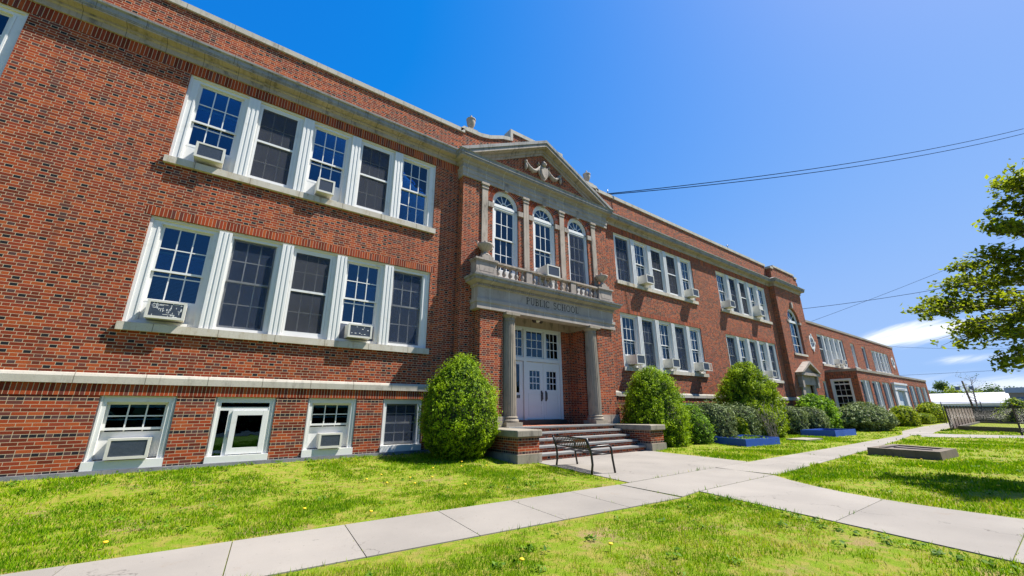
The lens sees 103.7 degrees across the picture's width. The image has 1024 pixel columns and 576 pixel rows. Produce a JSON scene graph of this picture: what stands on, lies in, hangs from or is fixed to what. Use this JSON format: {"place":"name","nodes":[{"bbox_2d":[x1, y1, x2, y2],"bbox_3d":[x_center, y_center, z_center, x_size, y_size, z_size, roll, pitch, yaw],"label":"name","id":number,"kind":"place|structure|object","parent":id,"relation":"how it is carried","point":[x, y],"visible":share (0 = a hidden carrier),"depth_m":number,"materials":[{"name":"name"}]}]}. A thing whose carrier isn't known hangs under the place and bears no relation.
{"place":"outdoors","nodes":[
{"label":"outdoors","id":0,"kind":"place"},
{"bbox_2d":[0,422,1023,575],"bbox_3d":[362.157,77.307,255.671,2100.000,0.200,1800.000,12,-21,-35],"label":"ground","id":1,"kind":"structure","parent":0,"point":[807,562],"depth_m":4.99,"materials":[{"name":"green plant"}]},
{"bbox_2d":[0,0,821,481],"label":"brick school building","id":2,"kind":"structure","parent":1,"relation":"on","point":[118,206],"depth_m":11.37,"materials":[{"name":"brick"}]},
{"bbox_2d":[103,437,151,459],"bbox_3d":[-8.049,3.361,8.452,0.676,0.410,0.350,12,-21,-35],"label":"air conditioner","id":3,"kind":"object","parent":2,"relation":"attached to","point":[127,448],"visible":1,"depth_m":8.32,"materials":[{"name":"beige plastic"}]},
{"bbox_2d":[78,396,177,471],"bbox_3d":[-8.083,3.049,8.558,1.260,1.448,0.295,12,-21,-35],"label":"basement window","id":4,"kind":"structure","parent":2,"relation":"in","point":[97,440],"depth_m":8.52,"materials":[{"name":"white paint"}]},
{"bbox_2d":[143,299,187,322],"bbox_3d":[-7.979,0.555,9.296,0.696,0.410,0.470,12,-21,-35],"label":"air conditioner","id":5,"kind":"object","parent":2,"relation":"attached to","point":[164,311],"visible":1,"depth_m":9.14,"materials":[{"name":"beige plastic"}]},
{"bbox_2d":[193,141,225,168],"bbox_3d":[-7.937,-3.449,10.567,0.616,0.430,0.470,12,-21,-35],"label":"air conditioner","id":6,"kind":"object","parent":2,"relation":"attached to","point":[209,155],"visible":0.98,"depth_m":10.42,"materials":[{"name":"beige plastic"}]},
{"bbox_2d":[203,397,275,463],"bbox_3d":[-6.501,3.382,9.676,1.250,1.448,0.295,12,-21,-35],"label":"basement window","id":7,"kind":"structure","parent":2,"relation":"in","point":[260,452],"depth_m":9.58,"materials":[{"name":"white paint"}]},
{"bbox_2d":[314,177,334,199],"bbox_3d":[-5.677,-2.984,12.168,0.476,0.450,0.470,12,-21,-35],"label":"air conditioner","id":8,"kind":"object","parent":2,"relation":"attached to","point":[324,188],"visible":1,"depth_m":12.02,"materials":[{"name":"beige plastic"}]},
{"bbox_2d":[300,398,356,457],"bbox_3d":[-4.904,3.717,10.805,1.260,1.448,0.295,12,-21,-35],"label":"basement window","id":9,"kind":"structure","parent":2,"relation":"in","point":[310,433],"depth_m":10.80,"materials":[{"name":"white paint"}]},
{"bbox_2d":[316,433,342,448],"bbox_3d":[-4.870,4.048,10.694,0.576,0.370,0.350,12,-21,-35],"label":"air conditioner","id":10,"kind":"object","parent":2,"relation":"attached to","point":[328,440],"visible":1,"depth_m":10.56,"materials":[{"name":"beige plastic"}]},
{"bbox_2d":[344,323,372,340],"bbox_3d":[-4.500,1.295,11.752,0.676,0.390,0.470,12,-21,-35],"label":"air conditioner","id":11,"kind":"object","parent":2,"relation":"attached to","point":[358,331],"visible":1,"depth_m":11.59,"materials":[{"name":"beige plastic"}]},
{"bbox_2d":[379,399,421,451],"bbox_3d":[-3.302,4.054,11.938,1.240,1.448,0.295,12,-21,-35],"label":"basement window","id":12,"kind":"structure","parent":2,"relation":"in","point":[416,445],"depth_m":11.92,"materials":[{"name":"white paint"}]},
{"bbox_2d":[466,115,476,130],"bbox_3d":[-1.693,-6.771,16.604,0.440,0.860,0.420,12,-21,-35],"label":"stone urn","id":13,"kind":"object","parent":2,"relation":"on","point":[471,120],"visible":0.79,"depth_m":16.48,"materials":[{"name":"stone"}]},
{"bbox_2d":[476,240,493,259],"bbox_3d":[-0.966,-1.369,14.532,0.624,0.790,0.608,0,-17,0],"label":"stone urn","id":14,"kind":"object","parent":2,"relation":"on","point":[485,246],"visible":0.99,"depth_m":14.38,"materials":[{"name":"stone"}]},
{"bbox_2d":[492,192,517,279],"bbox_3d":[-0.320,-2.050,15.755,1.240,3.720,0.170,12,-21,-35],"label":"arched window","id":15,"kind":"structure","parent":2,"relation":"in","point":[505,231],"depth_m":15.83,"materials":[{"name":"white paint"}]},
{"bbox_2d":[527,362,543,419],"bbox_3d":[0.917,3.997,15.723,0.872,2.180,0.140,12,-21,-35],"label":"door","id":16,"kind":"structure","parent":2,"relation":"in","point":[535,392],"depth_m":15.75,"materials":[{"name":"white paint"}]},
{"bbox_2d":[533,206,555,288],"bbox_3d":[1.289,-1.712,16.893,1.240,3.720,0.170,12,-21,-35],"label":"arched window","id":17,"kind":"structure","parent":2,"relation":"in","point":[543,223],"depth_m":17.02,"materials":[{"name":"glass"}]},
{"bbox_2d":[537,264,559,281],"bbox_3d":[1.450,-0.583,16.329,0.676,0.470,0.750,12,-21,-35],"label":"air conditioner","id":18,"kind":"object","parent":2,"relation":"attached to","point":[550,270],"visible":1,"depth_m":16.07,"materials":[{"name":"beige plastic"}]},
{"bbox_2d":[543,363,560,418],"bbox_3d":[1.625,4.146,16.224,0.872,2.180,0.140,12,-21,-35],"label":"door","id":19,"kind":"structure","parent":2,"relation":"in","point":[551,384],"depth_m":16.24,"materials":[{"name":"white paint"}]},
{"bbox_2d":[567,219,589,296],"bbox_3d":[2.899,-1.374,18.031,1.240,3.720,0.170,12,-21,-35],"label":"arched window","id":20,"kind":"structure","parent":2,"relation":"in","point":[577,245],"depth_m":18.12,"materials":[{"name":"glass"}]},
{"bbox_2d":[583,170,592,183],"bbox_3d":[3.811,-5.614,20.496,0.440,0.860,0.420,12,-21,-35],"label":"stone urn","id":21,"kind":"object","parent":2,"relation":"on","point":[586,175],"visible":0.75,"depth_m":20.37,"materials":[{"name":"stone"}]},
{"bbox_2d":[595,273,608,288],"bbox_3d":[4.024,-0.321,18.060,0.624,0.790,0.608,0,-17,0],"label":"stone urn","id":22,"kind":"object","parent":2,"relation":"on","point":[601,278],"visible":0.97,"depth_m":17.91,"materials":[{"name":"stone"}]},
{"bbox_2d":[626,354,645,365],"bbox_3d":[5.800,3.394,18.925,0.636,0.450,0.670,12,-21,-35],"label":"air conditioner","id":23,"kind":"object","parent":2,"relation":"attached to","point":[636,359],"visible":0.99,"depth_m":18.72,"materials":[{"name":"beige plastic"}]},
{"bbox_2d":[637,274,654,286],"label":"air conditioner","id":24,"kind":"object","parent":2,"relation":"attached to","point":[645,280],"visible":0.99,"depth_m":20.76,"materials":[{"name":"beige plastic"}]},
{"bbox_2d":[663,358,680,368],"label":"air conditioner","id":25,"kind":"object","parent":2,"relation":"attached to","point":[672,363],"visible":1,"depth_m":20.33,"materials":[{"name":"beige plastic"}]},
{"bbox_2d":[684,288,698,298],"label":"air conditioner","id":26,"kind":"object","parent":2,"relation":"attached to","point":[692,293],"visible":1,"depth_m":23.19,"materials":[{"name":"beige plastic"}]},
{"bbox_2d":[694,362,712,371],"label":"air conditioner","id":27,"kind":"object","parent":2,"relation":"attached to","point":[701,366],"visible":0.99,"depth_m":21.97,"materials":[{"name":"beige plastic"}]},
{"bbox_2d":[721,300,735,308],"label":"air conditioner","id":28,"kind":"object","parent":2,"relation":"attached to","point":[728,304],"visible":0.98,"depth_m":25.65,"materials":[{"name":"beige plastic"}]},
{"bbox_2d":[752,305,765,317],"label":"air conditioner","id":29,"kind":"object","parent":2,"relation":"attached to","point":[758,311],"visible":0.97,"depth_m":28.12,"materials":[{"name":"beige plastic"}]},
{"bbox_2d":[764,370,776,377],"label":"air conditioner","id":30,"kind":"object","parent":2,"relation":"attached to","point":[771,374],"visible":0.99,"depth_m":26.83,"materials":[{"name":"beige plastic"}]},
{"bbox_2d":[787,302,808,356],"bbox_3d":[21.859,3.174,31.163,2.640,4.160,0.420,12,-21,-35],"label":"arched tower window","id":31,"kind":"structure","parent":2,"relation":"in","point":[793,324],"depth_m":31.38,"materials":[{"name":"white paint"}]},
{"bbox_2d":[803,276,1002,308],"bbox_3d":[33.056,0.180,33.070,18.327,2.834,0.033,-1,-17,3],"label":"overhead cable","id":32,"kind":"object","parent":2,"relation":"attached to","point":[875,299],"visible":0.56,"depth_m":33.03,"materials":[{"name":"rubber"}]},
{"bbox_3d":[5.022,-5.023,21.104,0.300,0.330,0.040,12,-21,-35],"label":"roof mast","id":33,"kind":"object","parent":2,"relation":"on","visible":0},
{"bbox_2d":[608,129,1020,193],"bbox_3d":[24.353,-9.272,27.715,40.048,11.990,0.040,4,-18,-14],"label":"overhead cable","id":34,"kind":"object","parent":33,"relation":"attached to","point":[799,170],"visible":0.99,"depth_m":25.12,"materials":[{"name":"rubber"}]},
{"bbox_2d":[610,133,1023,194],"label":"overhead cable","id":35,"kind":"object","parent":33,"relation":"attached to","point":[799,174],"visible":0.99,"depth_m":25.15,"materials":[{"name":"rubber"}]},
{"bbox_2d":[414,352,502,460],"bbox_3d":[-1.479,3.362,11.761,2.609,2.997,2.395,12,-21,-35],"label":"yew shrub","id":36,"kind":"object","parent":1,"relation":"on","point":[461,409],"visible":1,"depth_m":11.00,"materials":[{"name":"green plant"}]},
{"bbox_2d":[5,451,1023,575],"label":"lawn weeds","id":37,"kind":"object","parent":1,"relation":"on","point":[938,552],"visible":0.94,"depth_m":5.21,"materials":[{"name":"green plant"}]},
{"bbox_2d":[619,365,693,446],"bbox_3d":[5.897,4.811,16.732,3.405,3.218,2.899,12,-21,-35],"label":"yew shrub","id":38,"kind":"object","parent":1,"relation":"on","point":[653,395],"visible":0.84,"depth_m":15.94,"materials":[{"name":"green plant"}]},
{"bbox_2d":[681,402,716,443],"bbox_3d":[7.706,5.781,17.320,1.964,1.730,1.832,6,-18,-19],"label":"rounded shrub","id":39,"kind":"object","parent":1,"relation":"on","point":[702,432],"visible":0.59,"depth_m":16.68,"materials":[{"name":"green plant"}]},
{"bbox_2d":[695,399,738,437],"bbox_3d":[9.176,6.097,18.608,2.467,1.846,2.176,12,-21,-35],"label":"grey shrub","id":40,"kind":"object","parent":1,"relation":"on","point":[722,420],"visible":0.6,"depth_m":17.89,"materials":[{"name":"green plant"}]},
{"bbox_2d":[734,415,750,434],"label":"bright shrub","id":41,"kind":"object","parent":1,"relation":"on","point":[742,428],"visible":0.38,"depth_m":18.61,"materials":[{"name":"green plant"}]},
{"bbox_2d":[722,402,764,435],"bbox_3d":[11.164,6.495,19.758,2.254,1.758,2.077,12,-21,-35],"label":"grey shrub","id":42,"kind":"object","parent":1,"relation":"on","point":[750,417],"visible":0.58,"depth_m":19.07,"materials":[{"name":"green plant"}]},
{"bbox_2d":[712,435,779,446],"bbox_3d":[9.847,6.314,16.734,2.807,0.381,2.236,9,-19,-28],"label":"raised planter","id":43,"kind":"object","parent":1,"relation":"on","point":[747,440],"visible":0.97,"depth_m":16.23,"materials":[{"name":"blue wood"}]},
{"bbox_2d":[712,361,790,436],"bbox_3d":[12.614,5.867,21.489,4.406,3.960,3.535,12,-21,-35],"label":"golden yew","id":44,"kind":"object","parent":1,"relation":"on","point":[747,382],"visible":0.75,"depth_m":20.60,"materials":[{"name":"green plant"}]},
{"bbox_2d":[752,399,785,436],"bbox_3d":[12.310,6.239,19.244,1.462,1.917,1.099,-9,-19,27],"label":"bare shrub","id":45,"kind":"object","parent":1,"relation":"on","point":[769,427],"visible":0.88,"depth_m":19.16,"materials":[{"name":"grey plant"}]},
{"bbox_2d":[779,406,809,434],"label":"grey shrub","id":46,"kind":"object","parent":1,"relation":"on","point":[798,419],"visible":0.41,"depth_m":22.34,"materials":[{"name":"green plant"}]},
{"bbox_2d":[786,437,822,440],"bbox_3d":[13.623,7.043,18.710,1.753,0.080,0.854,10,-20,-32],"label":"ground hatch","id":47,"kind":"object","parent":1,"relation":"on","point":[803,439],"visible":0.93,"depth_m":18.64,"materials":[{"name":"concrete"}]},
{"bbox_2d":[798,406,829,428],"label":"grey shrub","id":48,"kind":"object","parent":1,"relation":"on","point":[817,418],"visible":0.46,"depth_m":23.64,"materials":[{"name":"green plant"}]},
{"bbox_2d":[795,393,846,428],"bbox_3d":[19.928,8.167,26.551,4.534,2.517,2.824,12,-21,-35],"label":"leafy bush","id":49,"kind":"object","parent":1,"relation":"on","point":[827,406],"visible":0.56,"depth_m":25.76,"materials":[{"name":"green plant"}]},
{"bbox_2d":[800,428,856,436],"bbox_3d":[17.294,7.895,21.965,3.104,0.330,1.602,12,-21,-35],"label":"raised planter","id":50,"kind":"object","parent":1,"relation":"on","point":[827,432],"visible":0.79,"depth_m":21.38,"materials":[{"name":"blue wood"}]},
{"bbox_2d":[805,320,930,410],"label":"brick annex building","id":51,"kind":"structure","parent":1,"relation":"on","point":[868,373],"depth_m":36.19,"materials":[{"name":"brick"}]},
{"bbox_2d":[809,334,815,351],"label":"oval window","id":52,"kind":"structure","parent":51,"relation":"in","point":[812,342],"depth_m":33.45,"materials":[{"name":"white paint"}]},
{"bbox_2d":[834,359,842,364],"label":"air conditioner","id":53,"kind":"object","parent":51,"relation":"attached to","point":[837,361],"visible":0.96,"depth_m":35.56,"materials":[{"name":"beige plastic"}]},
{"bbox_2d":[830,378,855,406],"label":"side window","id":54,"kind":"structure","parent":51,"relation":"in","point":[832,381],"depth_m":32.64,"materials":[{"name":"white paint"}]},
{"bbox_2d":[840,360,847,365],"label":"air conditioner","id":55,"kind":"object","parent":51,"relation":"attached to","point":[844,362],"visible":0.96,"depth_m":36.26,"materials":[{"name":"beige plastic"}]},
{"bbox_2d":[813,239,1017,320],"bbox_3d":[34.119,-0.710,33.940,17.166,6.421,0.022,-3,-17,10],"label":"overhead cable","id":56,"kind":"object","parent":51,"relation":"attached to","point":[903,286],"visible":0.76,"depth_m":33.97,"materials":[{"name":"rubber"}]},
{"bbox_2d":[837,401,899,431],"bbox_3d":[23.502,8.576,26.906,5.156,1.960,3.337,12,-21,-35],"label":"shrub","id":57,"kind":"object","parent":1,"relation":"on","point":[861,416],"visible":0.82,"depth_m":25.71,"materials":[{"name":"green plant"}]},
{"bbox_2d":[889,405,922,426],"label":"yellow shrub","id":58,"kind":"object","parent":1,"relation":"on","point":[907,416],"visible":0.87,"depth_m":32.05,"materials":[{"name":"green plant"}]},
{"bbox_2d":[867,444,958,460],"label":"concrete curb","id":59,"kind":"structure","parent":1,"relation":"on","point":[920,452],"depth_m":11.91,"materials":[{"name":"grey concrete"}]},
{"bbox_2d":[918,413,936,423],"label":"clipped hedge","id":60,"kind":"object","parent":1,"relation":"on","point":[928,418],"visible":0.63,"depth_m":36.52,"materials":[{"name":"green plant"}]},
{"bbox_2d":[915,402,947,422],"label":"green shrub","id":61,"kind":"object","parent":1,"relation":"on","point":[935,409],"visible":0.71,"depth_m":39.84,"materials":[{"name":"green plant"}]},
{"bbox_2d":[932,380,949,391],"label":"round tree","id":62,"kind":"object","parent":1,"relation":"on","point":[939,385],"visible":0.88,"depth_m":87.50,"materials":[{"name":"green plant"}]},
{"bbox_2d":[900,158,1023,373],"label":"leafy tree","id":63,"kind":"object","parent":1,"relation":"on","point":[977,328],"visible":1,"depth_m":9.22,"materials":[{"name":"green plant"}]},
{"bbox_2d":[955,381,973,406],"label":"flood light pole","id":64,"kind":"object","parent":1,"relation":"on","point":[965,389],"visible":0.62,"depth_m":48.87,"materials":[{"name":"grey metal"}]},
{"bbox_2d":[929,392,1008,410],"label":"white roofed shed","id":65,"kind":"structure","parent":1,"relation":"on","point":[990,399],"depth_m":65.75,"materials":[{"name":"white metal"}]},
{"bbox_2d":[955,372,986,406],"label":"bare tree","id":66,"kind":"object","parent":1,"relation":"on","point":[974,397],"visible":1,"depth_m":45.48,"materials":[{"name":"grey plant"}]},
{"bbox_2d":[928,401,1021,423],"bbox_3d":[43.883,10.321,33.286,0.061,1.950,24.000,12,-21,-35],"label":"rail fence","id":67,"kind":"object","parent":1,"relation":"on","point":[957,402],"visible":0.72,"depth_m":37.51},
{"bbox_2d":[944,404,1023,434],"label":"chain link fence","id":68,"kind":"object","parent":1,"relation":"on","point":[958,416],"visible":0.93,"depth_m":27.76,"materials":[{"name":"grey metal"}]},
{"bbox_2d":[972,385,999,392],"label":"skyline tree","id":69,"kind":"object","parent":1,"relation":"on","point":[978,389],"visible":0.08,"depth_m":107.21,"materials":[{"name":"green plant"}]},
{"bbox_2d":[957,421,1023,432],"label":"garden bed","id":70,"kind":"object","parent":1,"relation":"on","point":[972,426],"visible":0.8,"depth_m":26.77,"materials":[{"name":"green plant"}]},
{"bbox_2d":[983,383,1014,391],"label":"skyline tree","id":71,"kind":"object","parent":1,"relation":"on","point":[996,388],"visible":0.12,"depth_m":107.05,"materials":[{"name":"green plant"}]},
{"bbox_2d":[991,397,1023,421],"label":"lime bush","id":72,"kind":"object","parent":1,"relation":"on","point":[1014,401],"visible":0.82,"depth_m":33.72,"materials":[{"name":"green plant"}]},
{"bbox_2d":[0,423,1023,575],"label":"sidewalk","id":73,"kind":"structure","parent":0,"point":[988,535],"depth_m":5.29,"materials":[{"name":"concrete"}]},
{"bbox_2d":[552,434,615,474],"bbox_3d":[1.716,4.055,9.936,0.758,0.772,1.762,6,-18,-20],"label":"park bench","id":74,"kind":"object","parent":73,"relation":"on","point":[583,450],"visible":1,"depth_m":9.63,"materials":[{"name":"black metal"}]},
{"bbox_2d":[182,0,1023,392],"label":"sky","id":75,"kind":"structure","parent":0,"point":[634,95],"materials":[{"name":"blue"}]},
{"bbox_2d":[928,390,944,393],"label":"round tree","id":76,"kind":"object","parent":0,"point":[932,392],"visible":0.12,"depth_m":86.64,"materials":[{"name":"green plant"}]},
{"bbox_2d":[942,385,964,392],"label":"bright tree","id":77,"kind":"object","parent":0,"point":[951,390],"visible":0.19,"depth_m":78.64,"materials":[{"name":"green plant"}]},
{"bbox_2d":[1004,387,1023,400],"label":"flat roofed building","id":78,"kind":"structure","parent":0,"point":[1016,392],"depth_m":43.09,"materials":[{"name":"grey"}]}
]}

